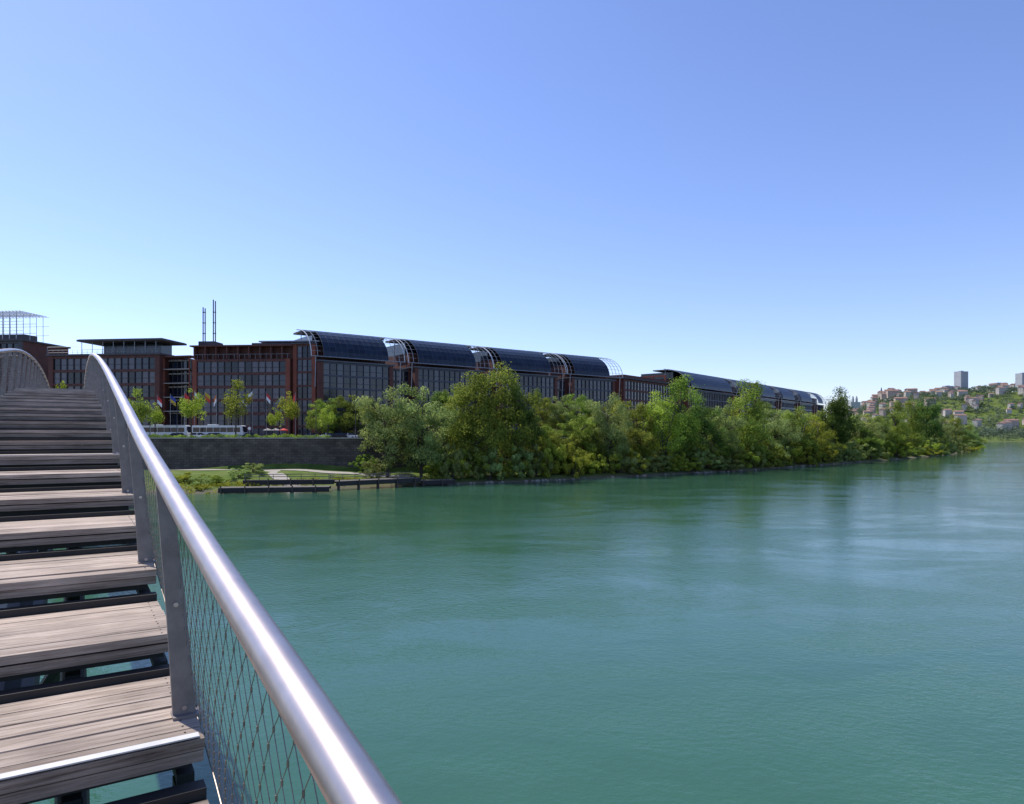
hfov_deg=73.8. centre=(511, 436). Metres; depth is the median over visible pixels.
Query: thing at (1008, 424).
hillside house
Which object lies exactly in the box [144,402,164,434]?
young plane tree
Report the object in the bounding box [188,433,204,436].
parked car
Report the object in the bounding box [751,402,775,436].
willow tree
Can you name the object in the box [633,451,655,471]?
riverside shrub
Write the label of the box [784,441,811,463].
riverside shrub
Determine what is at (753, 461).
riverside shrub
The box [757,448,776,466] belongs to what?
riverside shrub
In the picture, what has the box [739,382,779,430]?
glass vaulted office building
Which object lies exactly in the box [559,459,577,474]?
riverside shrub
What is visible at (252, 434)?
parked car
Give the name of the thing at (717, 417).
alder tree
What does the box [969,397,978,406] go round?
hillside house
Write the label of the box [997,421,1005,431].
hillside house
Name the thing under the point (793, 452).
riverside shrub
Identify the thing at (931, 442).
riverside shrub
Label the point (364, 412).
young plane tree
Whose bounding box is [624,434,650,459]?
riverside shrub
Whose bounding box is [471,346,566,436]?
glass vaulted office building
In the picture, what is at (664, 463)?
riverside shrub
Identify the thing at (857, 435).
riverside shrub
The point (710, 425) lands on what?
alder tree
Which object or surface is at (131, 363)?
terracotta office building
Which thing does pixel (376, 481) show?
wooden jetty
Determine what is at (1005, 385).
hillside house
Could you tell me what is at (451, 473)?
riverside shrub
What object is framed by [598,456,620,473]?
riverside shrub
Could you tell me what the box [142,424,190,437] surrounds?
coach
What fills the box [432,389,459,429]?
willow tree
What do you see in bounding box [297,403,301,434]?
street lamp
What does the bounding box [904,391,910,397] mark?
hillside house
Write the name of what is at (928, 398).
hillside house
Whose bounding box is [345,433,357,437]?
parked car
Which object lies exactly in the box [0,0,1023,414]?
sky
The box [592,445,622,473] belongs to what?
riverside shrub
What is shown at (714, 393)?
glass vaulted office building
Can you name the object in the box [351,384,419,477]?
willow tree
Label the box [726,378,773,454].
poplar tree
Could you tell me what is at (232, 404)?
young plane tree
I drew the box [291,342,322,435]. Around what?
terracotta stair tower
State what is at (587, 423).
alder tree
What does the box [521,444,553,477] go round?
riverside shrub
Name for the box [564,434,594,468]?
willow tree
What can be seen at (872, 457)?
riverside shrub
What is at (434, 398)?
alder tree
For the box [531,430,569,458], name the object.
willow tree
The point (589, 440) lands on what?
riverside shrub
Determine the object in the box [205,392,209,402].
flagpole
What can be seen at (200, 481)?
riverside shrub
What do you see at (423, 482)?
wooden jetty
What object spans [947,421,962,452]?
riverside shrub
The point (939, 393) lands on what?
hillside house
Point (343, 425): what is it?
willow tree
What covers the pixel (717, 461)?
riverside shrub
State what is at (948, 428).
willow tree
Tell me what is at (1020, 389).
hillside house
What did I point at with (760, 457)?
riverside shrub
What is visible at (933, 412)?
poplar tree
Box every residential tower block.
[954,371,967,388]
[1015,373,1023,387]
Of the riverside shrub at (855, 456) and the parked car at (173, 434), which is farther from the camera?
the riverside shrub at (855, 456)
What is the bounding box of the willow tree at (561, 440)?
[540,433,590,472]
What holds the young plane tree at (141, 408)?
on the quay road
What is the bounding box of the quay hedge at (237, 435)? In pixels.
[147,433,329,438]
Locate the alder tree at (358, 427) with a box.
[342,400,377,437]
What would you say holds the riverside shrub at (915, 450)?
on the ground at (465, 480)
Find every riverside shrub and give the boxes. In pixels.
[55,380,66,388]
[173,472,205,481]
[189,476,212,485]
[205,475,231,484]
[225,468,248,478]
[242,463,263,472]
[348,454,376,472]
[361,458,384,478]
[418,461,442,474]
[424,463,451,478]
[433,448,458,478]
[433,470,464,478]
[439,443,463,479]
[449,449,480,478]
[461,446,482,479]
[469,459,489,477]
[473,447,504,479]
[492,454,512,476]
[494,451,529,476]
[495,451,515,475]
[508,445,533,478]
[520,454,540,475]
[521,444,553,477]
[525,428,567,477]
[533,456,561,475]
[551,459,568,474]
[558,442,591,477]
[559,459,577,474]
[567,429,602,472]
[567,449,595,474]
[578,434,607,470]
[578,465,597,473]
[584,453,605,473]
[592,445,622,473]
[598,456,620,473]
[605,442,638,473]
[609,461,629,472]
[622,449,649,473]
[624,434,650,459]
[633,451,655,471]
[638,451,657,471]
[639,451,676,470]
[643,454,664,470]
[657,460,684,470]
[678,456,695,470]
[682,457,711,471]
[684,446,709,467]
[690,452,721,468]
[696,444,723,467]
[709,457,744,470]
[709,459,732,469]
[722,447,747,467]
[725,436,745,464]
[734,452,759,467]
[742,447,767,468]
[745,446,763,465]
[754,434,771,463]
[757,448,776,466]
[764,437,790,462]
[767,446,788,466]
[769,431,789,462]
[769,450,789,465]
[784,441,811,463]
[787,438,802,464]
[798,440,820,463]
[798,443,822,464]
[804,450,826,465]
[815,443,838,462]
[819,449,837,463]
[830,448,842,461]
[834,441,857,460]
[843,441,865,459]
[846,427,861,452]
[857,444,884,459]
[867,444,884,458]
[879,440,895,459]
[879,447,889,457]
[886,438,912,456]
[890,448,914,457]
[904,448,919,455]
[907,438,925,455]
[909,437,938,454]
[920,446,942,455]
[922,437,934,454]
[929,436,945,451]
[934,447,944,455]
[935,439,949,450]
[935,443,957,454]
[946,437,962,453]
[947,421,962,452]
[955,441,970,452]
[967,446,980,451]
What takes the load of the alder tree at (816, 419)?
on the ground at (465, 480)
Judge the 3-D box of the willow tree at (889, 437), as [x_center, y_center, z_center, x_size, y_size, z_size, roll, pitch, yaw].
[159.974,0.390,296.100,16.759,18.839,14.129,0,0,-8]
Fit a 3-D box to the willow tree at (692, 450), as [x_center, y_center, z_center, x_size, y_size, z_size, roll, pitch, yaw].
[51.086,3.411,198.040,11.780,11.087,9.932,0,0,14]
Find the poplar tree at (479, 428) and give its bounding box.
[447,370,506,471]
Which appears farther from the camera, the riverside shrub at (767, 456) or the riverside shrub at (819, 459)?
the riverside shrub at (819, 459)
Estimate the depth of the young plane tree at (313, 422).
157.66 m
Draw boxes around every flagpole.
[157,396,161,406]
[170,394,175,424]
[184,393,188,424]
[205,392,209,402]
[214,394,216,423]
[247,390,252,432]
[293,393,295,437]
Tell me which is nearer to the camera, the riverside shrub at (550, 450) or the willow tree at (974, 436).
the riverside shrub at (550, 450)
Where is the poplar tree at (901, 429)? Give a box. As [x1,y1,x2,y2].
[878,400,912,455]
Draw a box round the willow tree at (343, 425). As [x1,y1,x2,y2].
[326,395,360,432]
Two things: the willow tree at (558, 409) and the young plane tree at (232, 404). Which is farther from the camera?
the willow tree at (558, 409)
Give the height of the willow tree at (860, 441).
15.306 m
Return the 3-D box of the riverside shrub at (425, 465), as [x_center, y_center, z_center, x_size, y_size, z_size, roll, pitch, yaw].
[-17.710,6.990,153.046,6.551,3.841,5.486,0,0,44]
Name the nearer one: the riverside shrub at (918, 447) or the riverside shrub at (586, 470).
the riverside shrub at (586, 470)
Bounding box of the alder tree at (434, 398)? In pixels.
[415,392,446,430]
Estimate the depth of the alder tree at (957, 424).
397.37 m
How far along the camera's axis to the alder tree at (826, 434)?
239.35 m
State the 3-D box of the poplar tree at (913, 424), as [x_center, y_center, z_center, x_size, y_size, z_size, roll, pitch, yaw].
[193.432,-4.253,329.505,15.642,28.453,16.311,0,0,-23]
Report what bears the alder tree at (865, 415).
on the ground at (465, 480)
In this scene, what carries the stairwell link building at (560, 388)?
on the ground at (465, 480)
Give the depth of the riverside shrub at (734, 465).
192.71 m
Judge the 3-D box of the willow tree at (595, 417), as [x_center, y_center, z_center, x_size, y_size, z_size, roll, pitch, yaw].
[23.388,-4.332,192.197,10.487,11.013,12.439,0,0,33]
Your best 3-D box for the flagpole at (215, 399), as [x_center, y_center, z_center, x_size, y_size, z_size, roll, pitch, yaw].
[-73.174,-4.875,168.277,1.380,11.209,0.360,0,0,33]
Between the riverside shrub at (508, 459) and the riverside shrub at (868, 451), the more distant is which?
the riverside shrub at (868, 451)
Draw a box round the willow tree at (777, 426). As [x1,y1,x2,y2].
[755,409,802,451]
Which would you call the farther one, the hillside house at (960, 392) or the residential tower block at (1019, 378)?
the residential tower block at (1019, 378)
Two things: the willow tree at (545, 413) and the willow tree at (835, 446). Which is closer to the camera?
the willow tree at (545, 413)
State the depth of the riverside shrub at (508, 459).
152.91 m
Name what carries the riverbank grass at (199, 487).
on the ground at (465, 480)
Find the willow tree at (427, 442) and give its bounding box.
[376,383,457,476]
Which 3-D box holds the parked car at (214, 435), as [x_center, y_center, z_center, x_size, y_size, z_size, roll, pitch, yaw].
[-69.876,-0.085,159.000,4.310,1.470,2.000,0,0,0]
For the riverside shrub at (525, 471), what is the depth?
155.10 m
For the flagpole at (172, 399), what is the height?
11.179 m
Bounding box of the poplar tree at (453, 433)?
[440,383,486,464]
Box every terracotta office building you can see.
[46,338,191,437]
[189,300,320,437]
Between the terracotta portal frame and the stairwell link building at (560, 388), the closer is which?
the stairwell link building at (560, 388)
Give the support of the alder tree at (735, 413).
on the ground at (465, 480)
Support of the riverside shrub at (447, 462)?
on the ground at (465, 480)
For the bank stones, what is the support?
on the ground at (465, 480)
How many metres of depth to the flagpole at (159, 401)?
168.02 m
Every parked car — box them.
[166,433,185,437]
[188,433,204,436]
[203,433,222,437]
[242,433,262,437]
[303,433,318,436]
[329,433,346,437]
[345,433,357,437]
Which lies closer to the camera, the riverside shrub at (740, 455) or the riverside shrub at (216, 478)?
the riverside shrub at (216, 478)
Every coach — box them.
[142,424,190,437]
[192,424,247,437]
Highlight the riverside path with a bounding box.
[183,469,408,476]
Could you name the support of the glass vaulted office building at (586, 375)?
on the forecourt pavement
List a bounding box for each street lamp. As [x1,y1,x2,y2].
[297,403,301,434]
[353,403,355,437]
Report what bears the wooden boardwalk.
on the ground at (465, 480)
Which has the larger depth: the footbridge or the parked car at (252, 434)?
the parked car at (252, 434)
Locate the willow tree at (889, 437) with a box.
[871,416,906,456]
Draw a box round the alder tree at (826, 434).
[802,417,836,454]
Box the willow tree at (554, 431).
[535,423,568,450]
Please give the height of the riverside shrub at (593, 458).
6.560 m
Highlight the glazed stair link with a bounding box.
[163,355,192,437]
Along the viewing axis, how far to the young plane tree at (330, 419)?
157.69 m
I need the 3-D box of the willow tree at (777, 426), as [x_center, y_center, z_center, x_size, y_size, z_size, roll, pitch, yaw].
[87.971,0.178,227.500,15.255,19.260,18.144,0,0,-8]
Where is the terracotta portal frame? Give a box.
[640,375,683,417]
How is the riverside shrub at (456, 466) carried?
on the ground at (465, 480)
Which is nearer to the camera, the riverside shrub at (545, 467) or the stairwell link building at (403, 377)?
the riverside shrub at (545, 467)
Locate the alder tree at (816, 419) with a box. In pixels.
[810,410,847,437]
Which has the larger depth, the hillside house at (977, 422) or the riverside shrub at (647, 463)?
the hillside house at (977, 422)
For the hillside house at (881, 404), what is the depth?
1899.11 m
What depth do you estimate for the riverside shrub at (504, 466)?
150.47 m
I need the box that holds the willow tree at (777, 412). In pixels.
[774,410,797,425]
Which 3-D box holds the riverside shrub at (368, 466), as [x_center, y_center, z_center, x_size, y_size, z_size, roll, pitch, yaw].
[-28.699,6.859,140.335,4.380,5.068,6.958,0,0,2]
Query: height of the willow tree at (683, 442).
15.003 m
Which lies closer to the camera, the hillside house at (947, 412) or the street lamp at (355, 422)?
the street lamp at (355, 422)
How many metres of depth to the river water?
34.62 m
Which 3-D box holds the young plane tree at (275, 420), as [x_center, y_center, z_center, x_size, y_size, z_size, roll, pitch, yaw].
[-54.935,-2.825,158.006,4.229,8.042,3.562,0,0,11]
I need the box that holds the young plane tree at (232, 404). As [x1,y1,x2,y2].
[221,379,253,434]
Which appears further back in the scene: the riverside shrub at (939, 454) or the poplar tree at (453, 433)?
the riverside shrub at (939, 454)
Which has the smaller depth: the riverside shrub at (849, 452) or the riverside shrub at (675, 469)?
the riverside shrub at (675, 469)
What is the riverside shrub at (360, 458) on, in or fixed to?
on the ground at (465, 480)
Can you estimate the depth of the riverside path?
146.13 m
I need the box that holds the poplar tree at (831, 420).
[817,398,850,457]
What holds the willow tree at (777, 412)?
on the ground at (465, 480)
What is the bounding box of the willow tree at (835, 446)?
[820,431,848,460]
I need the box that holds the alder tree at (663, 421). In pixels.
[639,389,687,466]
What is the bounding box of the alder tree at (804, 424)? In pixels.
[778,406,819,462]
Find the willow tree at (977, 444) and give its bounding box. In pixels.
[970,435,987,447]
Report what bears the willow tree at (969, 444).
on the ground at (465, 480)
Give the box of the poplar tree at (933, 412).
[910,395,944,441]
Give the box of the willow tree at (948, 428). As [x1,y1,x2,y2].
[927,417,955,450]
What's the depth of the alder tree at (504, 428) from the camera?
153.56 m
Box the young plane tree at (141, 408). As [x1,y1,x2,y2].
[128,387,150,422]
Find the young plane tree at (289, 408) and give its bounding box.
[276,391,299,437]
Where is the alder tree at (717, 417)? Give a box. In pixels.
[706,409,729,435]
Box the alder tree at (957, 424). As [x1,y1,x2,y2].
[939,414,973,451]
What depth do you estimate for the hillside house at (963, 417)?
1634.33 m
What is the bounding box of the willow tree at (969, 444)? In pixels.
[961,437,977,449]
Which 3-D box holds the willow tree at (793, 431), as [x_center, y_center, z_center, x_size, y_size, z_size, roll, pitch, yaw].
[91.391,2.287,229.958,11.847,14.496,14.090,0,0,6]
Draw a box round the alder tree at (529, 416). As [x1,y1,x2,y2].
[507,383,545,459]
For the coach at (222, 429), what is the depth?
160.75 m
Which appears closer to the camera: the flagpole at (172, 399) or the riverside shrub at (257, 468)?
the riverside shrub at (257, 468)
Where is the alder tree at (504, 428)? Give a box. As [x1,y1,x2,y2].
[473,361,544,472]
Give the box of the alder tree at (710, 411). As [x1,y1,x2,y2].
[683,406,714,435]
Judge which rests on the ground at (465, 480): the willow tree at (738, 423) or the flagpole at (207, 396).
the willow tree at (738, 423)
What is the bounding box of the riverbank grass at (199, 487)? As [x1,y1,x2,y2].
[179,476,442,493]
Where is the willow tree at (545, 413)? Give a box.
[530,397,565,429]
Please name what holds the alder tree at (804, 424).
on the ground at (465, 480)
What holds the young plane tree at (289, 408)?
on the quay pavement
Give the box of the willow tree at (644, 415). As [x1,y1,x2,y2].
[636,404,659,432]
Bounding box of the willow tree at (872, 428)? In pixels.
[844,413,887,452]
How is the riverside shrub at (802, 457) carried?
on the ground at (465, 480)
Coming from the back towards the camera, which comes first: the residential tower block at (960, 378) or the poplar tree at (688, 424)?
the residential tower block at (960, 378)
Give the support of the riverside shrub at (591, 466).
on the ground at (465, 480)
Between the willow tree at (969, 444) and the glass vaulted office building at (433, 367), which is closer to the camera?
the glass vaulted office building at (433, 367)
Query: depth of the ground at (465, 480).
151.73 m
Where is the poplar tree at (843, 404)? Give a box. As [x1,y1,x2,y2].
[819,386,862,457]
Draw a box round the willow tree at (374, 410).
[352,396,391,435]
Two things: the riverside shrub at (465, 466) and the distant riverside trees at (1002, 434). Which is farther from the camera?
the distant riverside trees at (1002, 434)
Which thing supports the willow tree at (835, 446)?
on the ground at (465, 480)
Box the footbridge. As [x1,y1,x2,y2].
[0,348,401,803]
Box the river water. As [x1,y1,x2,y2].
[0,442,1023,803]
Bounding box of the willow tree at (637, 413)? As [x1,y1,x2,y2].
[619,400,662,469]
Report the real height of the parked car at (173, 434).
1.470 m
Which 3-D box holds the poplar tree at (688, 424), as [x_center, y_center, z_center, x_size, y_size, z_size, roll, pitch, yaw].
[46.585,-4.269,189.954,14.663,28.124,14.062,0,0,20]
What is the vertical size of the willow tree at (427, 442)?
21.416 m
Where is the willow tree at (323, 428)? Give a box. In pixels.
[308,398,344,433]
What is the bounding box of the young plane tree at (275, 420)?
[266,407,283,437]
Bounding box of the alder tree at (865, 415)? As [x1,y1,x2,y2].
[860,413,895,432]
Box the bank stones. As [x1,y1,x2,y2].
[439,454,950,484]
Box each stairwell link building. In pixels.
[393,368,409,435]
[484,374,493,436]
[558,379,565,436]
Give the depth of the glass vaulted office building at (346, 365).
191.05 m
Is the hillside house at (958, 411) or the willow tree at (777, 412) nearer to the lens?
the willow tree at (777, 412)
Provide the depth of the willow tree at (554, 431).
168.06 m
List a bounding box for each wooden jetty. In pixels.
[218,485,330,493]
[329,472,420,490]
[418,479,454,485]
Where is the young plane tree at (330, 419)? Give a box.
[317,405,336,435]
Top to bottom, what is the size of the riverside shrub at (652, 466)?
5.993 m
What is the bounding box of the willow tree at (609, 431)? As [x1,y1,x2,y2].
[583,390,633,466]
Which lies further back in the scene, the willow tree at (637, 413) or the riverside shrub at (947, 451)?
the riverside shrub at (947, 451)
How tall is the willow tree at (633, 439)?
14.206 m
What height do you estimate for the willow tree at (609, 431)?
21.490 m
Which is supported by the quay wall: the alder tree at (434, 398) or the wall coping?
the wall coping
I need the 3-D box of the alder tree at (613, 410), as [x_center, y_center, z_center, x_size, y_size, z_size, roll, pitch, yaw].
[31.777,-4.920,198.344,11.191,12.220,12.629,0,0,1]
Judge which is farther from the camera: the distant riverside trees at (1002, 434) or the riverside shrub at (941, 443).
the distant riverside trees at (1002, 434)
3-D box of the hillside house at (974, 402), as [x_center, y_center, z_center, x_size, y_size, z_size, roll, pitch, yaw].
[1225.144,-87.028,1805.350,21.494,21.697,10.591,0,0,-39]
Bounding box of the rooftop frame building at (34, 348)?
[0,310,70,392]
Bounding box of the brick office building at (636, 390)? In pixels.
[606,375,680,424]
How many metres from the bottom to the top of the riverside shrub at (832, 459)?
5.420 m
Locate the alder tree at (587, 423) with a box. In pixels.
[566,413,603,456]
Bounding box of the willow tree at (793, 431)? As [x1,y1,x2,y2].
[770,422,804,447]
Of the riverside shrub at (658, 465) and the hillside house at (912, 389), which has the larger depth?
the hillside house at (912, 389)
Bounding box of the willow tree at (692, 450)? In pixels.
[678,432,707,460]
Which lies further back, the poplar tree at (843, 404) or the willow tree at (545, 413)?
the poplar tree at (843, 404)
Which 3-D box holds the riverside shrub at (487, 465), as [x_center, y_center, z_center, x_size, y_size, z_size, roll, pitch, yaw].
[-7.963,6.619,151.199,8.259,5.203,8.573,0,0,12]
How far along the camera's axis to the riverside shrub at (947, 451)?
365.82 m
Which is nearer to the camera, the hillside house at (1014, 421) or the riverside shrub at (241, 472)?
the riverside shrub at (241, 472)
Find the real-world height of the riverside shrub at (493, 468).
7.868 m
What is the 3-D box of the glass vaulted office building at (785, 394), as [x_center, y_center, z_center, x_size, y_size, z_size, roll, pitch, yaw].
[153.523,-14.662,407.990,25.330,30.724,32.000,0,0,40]
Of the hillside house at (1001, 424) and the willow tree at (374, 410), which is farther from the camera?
the hillside house at (1001, 424)
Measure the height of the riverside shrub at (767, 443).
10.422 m
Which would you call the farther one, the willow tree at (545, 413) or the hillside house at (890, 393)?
the hillside house at (890, 393)
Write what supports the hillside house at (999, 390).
on the ground at (465, 480)
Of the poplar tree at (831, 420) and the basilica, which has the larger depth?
the basilica
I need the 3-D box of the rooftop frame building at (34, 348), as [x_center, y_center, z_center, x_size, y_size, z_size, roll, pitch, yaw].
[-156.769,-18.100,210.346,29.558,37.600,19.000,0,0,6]
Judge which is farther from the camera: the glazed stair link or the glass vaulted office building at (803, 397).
the glass vaulted office building at (803, 397)
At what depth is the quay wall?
150.59 m
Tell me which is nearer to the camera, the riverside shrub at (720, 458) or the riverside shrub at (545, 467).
the riverside shrub at (545, 467)
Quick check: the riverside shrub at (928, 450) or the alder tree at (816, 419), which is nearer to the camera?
the alder tree at (816, 419)
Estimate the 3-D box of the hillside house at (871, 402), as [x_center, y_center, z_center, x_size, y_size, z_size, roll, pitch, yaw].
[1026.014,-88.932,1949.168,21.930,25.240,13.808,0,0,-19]
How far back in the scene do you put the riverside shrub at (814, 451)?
232.02 m
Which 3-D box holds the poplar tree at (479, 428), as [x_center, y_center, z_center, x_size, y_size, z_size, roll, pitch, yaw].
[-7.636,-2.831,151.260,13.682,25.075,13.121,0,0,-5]
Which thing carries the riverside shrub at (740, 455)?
on the ground at (465, 480)
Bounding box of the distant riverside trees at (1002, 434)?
[961,425,1023,440]
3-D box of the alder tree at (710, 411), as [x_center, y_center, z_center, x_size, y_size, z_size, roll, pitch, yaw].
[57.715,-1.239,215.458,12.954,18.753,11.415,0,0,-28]
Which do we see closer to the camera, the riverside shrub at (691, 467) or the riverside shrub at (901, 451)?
the riverside shrub at (691, 467)
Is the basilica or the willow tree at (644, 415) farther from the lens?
the basilica
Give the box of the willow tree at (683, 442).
[658,422,696,455]
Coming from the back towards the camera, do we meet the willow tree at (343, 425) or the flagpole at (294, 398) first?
the willow tree at (343, 425)
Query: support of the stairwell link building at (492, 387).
on the ground at (465, 480)
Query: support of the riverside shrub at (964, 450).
on the ground at (465, 480)
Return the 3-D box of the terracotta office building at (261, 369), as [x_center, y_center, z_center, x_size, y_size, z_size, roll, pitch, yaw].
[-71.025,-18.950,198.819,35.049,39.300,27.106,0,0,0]
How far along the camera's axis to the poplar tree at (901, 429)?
307.37 m
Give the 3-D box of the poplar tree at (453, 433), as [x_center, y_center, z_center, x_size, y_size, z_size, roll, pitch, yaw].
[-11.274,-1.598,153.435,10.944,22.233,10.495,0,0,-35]
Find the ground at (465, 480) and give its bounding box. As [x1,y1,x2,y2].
[120,391,1023,493]
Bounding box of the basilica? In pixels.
[847,396,860,408]
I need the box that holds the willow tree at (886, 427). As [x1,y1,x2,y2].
[870,425,892,443]
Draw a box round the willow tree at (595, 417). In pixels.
[572,401,613,430]
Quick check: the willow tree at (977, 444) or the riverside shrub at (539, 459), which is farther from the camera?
the willow tree at (977, 444)
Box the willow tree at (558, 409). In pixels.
[542,396,581,435]
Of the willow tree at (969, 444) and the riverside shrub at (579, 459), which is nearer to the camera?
the riverside shrub at (579, 459)
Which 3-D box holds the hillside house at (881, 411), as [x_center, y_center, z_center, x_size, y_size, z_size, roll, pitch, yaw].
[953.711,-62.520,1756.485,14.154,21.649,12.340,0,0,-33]
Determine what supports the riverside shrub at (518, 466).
on the ground at (465, 480)
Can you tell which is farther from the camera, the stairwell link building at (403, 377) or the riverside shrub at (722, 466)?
the stairwell link building at (403, 377)
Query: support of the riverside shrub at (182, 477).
on the ground at (465, 480)
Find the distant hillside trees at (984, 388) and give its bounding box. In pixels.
[846,384,1023,437]
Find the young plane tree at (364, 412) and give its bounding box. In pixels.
[357,400,378,428]
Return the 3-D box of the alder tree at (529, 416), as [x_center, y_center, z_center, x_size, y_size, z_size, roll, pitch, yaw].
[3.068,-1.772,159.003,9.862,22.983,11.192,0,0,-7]
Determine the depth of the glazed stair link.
192.21 m
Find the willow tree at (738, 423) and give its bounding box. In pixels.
[705,404,747,462]
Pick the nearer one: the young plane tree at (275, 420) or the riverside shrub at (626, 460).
the young plane tree at (275, 420)
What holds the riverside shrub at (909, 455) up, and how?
on the ground at (465, 480)
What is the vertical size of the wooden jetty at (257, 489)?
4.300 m
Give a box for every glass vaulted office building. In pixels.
[293,329,404,437]
[385,338,493,436]
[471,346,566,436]
[543,353,622,436]
[641,369,737,419]
[725,378,757,415]
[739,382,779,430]
[768,385,798,419]
[788,389,815,425]
[805,392,825,424]
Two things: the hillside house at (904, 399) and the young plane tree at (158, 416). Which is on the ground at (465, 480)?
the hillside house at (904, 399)
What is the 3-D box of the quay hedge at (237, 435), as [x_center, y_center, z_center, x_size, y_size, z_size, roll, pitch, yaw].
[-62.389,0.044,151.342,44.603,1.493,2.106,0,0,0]
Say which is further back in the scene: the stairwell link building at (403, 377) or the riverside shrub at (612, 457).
the stairwell link building at (403, 377)
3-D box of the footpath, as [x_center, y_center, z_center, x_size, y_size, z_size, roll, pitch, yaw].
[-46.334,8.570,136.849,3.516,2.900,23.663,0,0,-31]
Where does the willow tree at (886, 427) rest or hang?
on the ground at (465, 480)
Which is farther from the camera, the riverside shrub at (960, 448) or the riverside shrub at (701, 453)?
the riverside shrub at (960, 448)
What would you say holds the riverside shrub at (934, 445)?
on the ground at (465, 480)
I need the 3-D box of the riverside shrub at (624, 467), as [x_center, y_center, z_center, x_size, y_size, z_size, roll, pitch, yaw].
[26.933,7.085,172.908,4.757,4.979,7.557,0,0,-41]
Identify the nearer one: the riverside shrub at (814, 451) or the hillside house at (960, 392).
the riverside shrub at (814, 451)
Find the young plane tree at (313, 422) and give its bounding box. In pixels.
[304,410,316,434]
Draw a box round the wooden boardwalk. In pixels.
[243,474,334,485]
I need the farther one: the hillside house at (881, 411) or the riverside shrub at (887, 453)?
the hillside house at (881, 411)
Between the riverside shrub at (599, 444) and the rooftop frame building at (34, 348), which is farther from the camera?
the rooftop frame building at (34, 348)
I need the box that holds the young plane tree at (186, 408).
[178,388,207,434]
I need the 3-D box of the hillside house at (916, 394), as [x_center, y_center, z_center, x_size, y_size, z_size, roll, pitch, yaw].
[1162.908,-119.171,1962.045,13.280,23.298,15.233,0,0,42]
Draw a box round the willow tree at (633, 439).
[615,421,642,457]
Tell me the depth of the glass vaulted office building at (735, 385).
348.55 m
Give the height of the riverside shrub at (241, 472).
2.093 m
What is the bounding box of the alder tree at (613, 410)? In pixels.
[603,400,638,428]
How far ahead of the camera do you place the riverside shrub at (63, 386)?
179.29 m
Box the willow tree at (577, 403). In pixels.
[556,394,592,433]
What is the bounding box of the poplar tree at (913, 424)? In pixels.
[893,400,930,452]
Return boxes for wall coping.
[150,437,600,438]
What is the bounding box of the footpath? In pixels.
[264,469,300,485]
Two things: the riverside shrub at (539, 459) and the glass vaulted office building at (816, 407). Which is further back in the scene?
the glass vaulted office building at (816, 407)
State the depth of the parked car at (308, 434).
160.24 m
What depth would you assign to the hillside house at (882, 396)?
2073.06 m
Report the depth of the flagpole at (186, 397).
168.00 m
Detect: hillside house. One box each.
[866,401,875,406]
[879,403,886,408]
[879,408,885,415]
[880,393,887,399]
[886,390,898,397]
[893,397,906,402]
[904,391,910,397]
[906,388,917,395]
[913,391,919,398]
[924,397,935,405]
[935,391,941,396]
[943,409,951,416]
[953,410,963,413]
[953,414,966,423]
[957,390,967,396]
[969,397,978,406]
[972,400,978,407]
[972,418,981,426]
[996,386,1005,394]
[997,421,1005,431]
[1000,384,1008,389]
[1003,418,1018,428]
[1003,421,1011,431]
[1018,386,1023,394]
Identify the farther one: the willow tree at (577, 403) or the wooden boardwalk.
the willow tree at (577, 403)
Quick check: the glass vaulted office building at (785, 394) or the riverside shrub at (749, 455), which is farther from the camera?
the glass vaulted office building at (785, 394)
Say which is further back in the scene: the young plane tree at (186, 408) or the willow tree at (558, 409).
the willow tree at (558, 409)
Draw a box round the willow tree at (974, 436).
[960,423,980,450]
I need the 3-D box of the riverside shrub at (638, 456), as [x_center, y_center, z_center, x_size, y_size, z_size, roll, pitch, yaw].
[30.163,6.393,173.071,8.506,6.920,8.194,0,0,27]
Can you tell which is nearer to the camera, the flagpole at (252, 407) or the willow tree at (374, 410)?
the flagpole at (252, 407)
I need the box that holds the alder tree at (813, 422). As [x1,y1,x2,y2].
[798,410,827,431]
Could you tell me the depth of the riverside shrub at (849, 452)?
259.22 m
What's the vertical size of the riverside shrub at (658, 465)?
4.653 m
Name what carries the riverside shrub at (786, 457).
on the ground at (465, 480)
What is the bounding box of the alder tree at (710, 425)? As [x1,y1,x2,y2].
[684,405,728,455]
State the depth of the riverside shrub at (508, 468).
153.08 m
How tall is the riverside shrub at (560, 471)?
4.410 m
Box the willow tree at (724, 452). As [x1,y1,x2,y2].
[703,429,732,457]
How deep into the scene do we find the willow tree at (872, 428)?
276.44 m
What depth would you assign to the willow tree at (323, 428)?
175.12 m
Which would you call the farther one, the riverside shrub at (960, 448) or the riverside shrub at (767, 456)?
the riverside shrub at (960, 448)
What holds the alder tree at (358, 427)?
on the forecourt pavement
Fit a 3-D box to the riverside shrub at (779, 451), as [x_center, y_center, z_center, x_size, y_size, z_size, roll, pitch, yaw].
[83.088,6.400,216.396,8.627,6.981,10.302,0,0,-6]
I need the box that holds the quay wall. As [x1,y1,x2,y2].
[102,438,910,468]
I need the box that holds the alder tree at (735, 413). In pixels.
[723,401,753,423]
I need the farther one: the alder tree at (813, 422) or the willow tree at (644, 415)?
the alder tree at (813, 422)
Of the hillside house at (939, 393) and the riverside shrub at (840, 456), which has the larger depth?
the hillside house at (939, 393)
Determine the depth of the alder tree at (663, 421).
183.63 m
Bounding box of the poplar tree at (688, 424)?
[658,374,706,458]
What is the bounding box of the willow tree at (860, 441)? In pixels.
[849,423,884,452]
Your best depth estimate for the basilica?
2496.00 m
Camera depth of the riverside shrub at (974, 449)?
448.37 m

